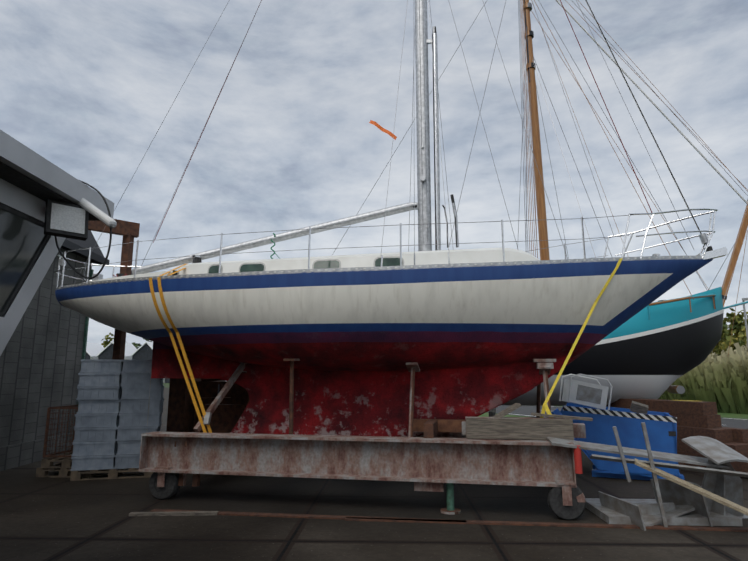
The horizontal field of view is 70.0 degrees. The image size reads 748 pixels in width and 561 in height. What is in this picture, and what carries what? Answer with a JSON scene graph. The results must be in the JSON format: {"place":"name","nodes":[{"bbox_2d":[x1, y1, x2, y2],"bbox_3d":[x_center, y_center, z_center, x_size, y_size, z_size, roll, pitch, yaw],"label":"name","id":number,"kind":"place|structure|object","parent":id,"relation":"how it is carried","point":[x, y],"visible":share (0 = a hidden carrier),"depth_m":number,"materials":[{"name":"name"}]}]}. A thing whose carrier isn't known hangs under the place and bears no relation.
{"place":"outdoors","nodes":[
{"label":"outdoors","id":0,"kind":"place"},
{"bbox_2d":[0,230,109,470],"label":"building","id":1,"kind":"structure","parent":0,"point":[43,354],"depth_m":10.41,"materials":[{"name":"grey"}]},
{"bbox_2d":[0,130,116,355],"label":"roof","id":2,"kind":"object","parent":1,"relation":"attached to","point":[47,208],"visible":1,"depth_m":3.70,"materials":[{"name":"grey metal"}]},
{"bbox_2d":[0,388,747,560],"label":"yard","id":3,"kind":"structure","parent":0,"point":[52,519],"depth_m":5.78,"materials":[{"name":"concrete"}]},
{"bbox_2d":[88,219,139,359],"bbox_3d":[-4.956,1.030,9.308,0.476,4.455,1.526,-8,-13,39],"label":"rusty post","id":4,"kind":"object","parent":3,"relation":"on","point":[128,231],"visible":0.41,"depth_m":9.88,"materials":[{"name":"brown metal"}]},
{"bbox_2d":[36,359,249,480],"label":"crates","id":5,"kind":"object","parent":3,"relation":"on","point":[120,409],"visible":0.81,"depth_m":8.67,"materials":[{"name":"grey plastic"}]},
{"bbox_2d":[129,358,747,531],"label":"trolley","id":6,"kind":"object","parent":3,"relation":"on","point":[499,448],"visible":0.92,"depth_m":6.54,"materials":[{"name":"metal"}]},
{"bbox_2d":[151,341,584,436],"bbox_3d":[-0.258,1.546,8.034,6.890,1.820,0.681,-2,-10,11],"label":"boat keel","id":7,"kind":"object","parent":6,"relation":"on","point":[357,403],"visible":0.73,"depth_m":7.89},
{"bbox_2d":[55,258,712,370],"bbox_3d":[-0.306,0.624,8.209,10.160,1.530,3.000,-2,-10,11],"label":"boat hull","id":8,"kind":"object","parent":7,"relation":"on","point":[435,318],"visible":0.98,"depth_m":7.01,"materials":[{"name":"white paint"}]},
{"bbox_2d":[84,248,538,282],"bbox_3d":[-0.306,-0.098,8.338,10.160,0.559,2.980,-2,-10,11],"label":"boat cabin","id":9,"kind":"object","parent":8,"relation":"on","point":[480,255],"depth_m":7.37,"materials":[{"name":"white plastic"}]},
{"bbox_2d":[149,258,622,432],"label":"straps","id":10,"kind":"object","parent":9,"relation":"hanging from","point":[207,418],"visible":0.77,"depth_m":7.41,"materials":[{"name":"yellow fabric"}]},
{"bbox_2d":[54,0,727,289],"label":"sail fittings","id":11,"kind":"object","parent":8,"relation":"on","point":[422,205],"visible":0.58,"depth_m":8.24,"materials":[{"name":"silver metal"}]},
{"bbox_2d":[332,0,747,416],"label":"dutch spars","id":12,"kind":"object","parent":3,"relation":"on","point":[527,34],"visible":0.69,"depth_m":12.87,"materials":[{"name":"silver metal"}]},
{"bbox_2d":[551,374,683,479],"bbox_3d":[4.002,2.402,8.952,1.867,1.663,1.112,-4,-11,23],"label":"blue skip","id":13,"kind":"object","parent":3,"relation":"on","point":[586,399],"visible":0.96,"depth_m":8.46,"materials":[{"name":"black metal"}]},
{"bbox_2d":[547,422,747,530],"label":"scrap planks","id":14,"kind":"object","parent":3,"relation":"on","point":[715,498],"visible":0.92,"depth_m":5.91,"materials":[{"name":"grey wood"}]},
{"bbox_2d":[606,399,747,472],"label":"rusty stack","id":15,"kind":"object","parent":3,"relation":"on","point":[698,418],"visible":0.29,"depth_m":9.29,"materials":[{"name":"brown metal"}]},
{"bbox_2d":[0,0,747,347],"label":"sky","id":16,"kind":"structure","parent":0,"point":[288,141],"materials":[{"name":"grey"}]},
{"bbox_2d":[113,0,651,276],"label":"sail ropes","id":17,"kind":"object","parent":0,"point":[377,125],"visible":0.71,"depth_m":7.85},
{"bbox_2d":[165,383,747,428],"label":"road","id":18,"kind":"structure","parent":0,"point":[731,420],"depth_m":22.08,"materials":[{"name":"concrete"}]},
{"bbox_2d":[502,287,723,405],"bbox_3d":[2.719,1.593,12.615,10.190,2.609,3.458,-2,-10,11],"label":"boat","id":19,"kind":"object","parent":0,"point":[639,355],"visible":0.38,"depth_m":10.76,"materials":[{"name":"black paint"}]},
{"label":"ground","id":20,"kind":"structure","parent":0,"visible":0},
{"bbox_2d":[101,332,126,347],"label":"tree","id":21,"kind":"object","parent":20,"relation":"on","point":[106,342],"visible":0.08,"depth_m":177.18,"materials":[{"name":"green plant"}]},
{"bbox_2d":[132,338,152,348],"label":"tree","id":22,"kind":"object","parent":20,"relation":"on","point":[136,344],"visible":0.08,"depth_m":175.02,"materials":[{"name":"green plant"}]},
{"bbox_2d":[85,341,225,382],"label":"houses","id":23,"kind":"structure","parent":20,"relation":"on","point":[144,351],"depth_m":129.79,"materials":[{"name":"white"}]},
{"bbox_2d":[658,340,747,413],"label":"reeds","id":24,"kind":"object","parent":20,"relation":"on","point":[721,380],"visible":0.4,"depth_m":23.87,"materials":[{"name":"green plant"}]},
{"bbox_2d":[710,318,746,356],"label":"tree","id":25,"kind":"object","parent":20,"relation":"on","point":[720,347],"visible":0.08,"depth_m":68.06,"materials":[{"name":"green plant"}]},
{"bbox_2d":[718,308,747,343],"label":"tree","id":26,"kind":"object","parent":20,"relation":"on","point":[738,325],"visible":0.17,"depth_m":73.73,"materials":[{"name":"green plant"}]},
{"bbox_2d":[742,298,747,344],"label":"lamp posts","id":27,"kind":"object","parent":20,"relation":"on","point":[745,317],"visible":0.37,"depth_m":25.59,"materials":[{"name":"grey metal"}]}
]}

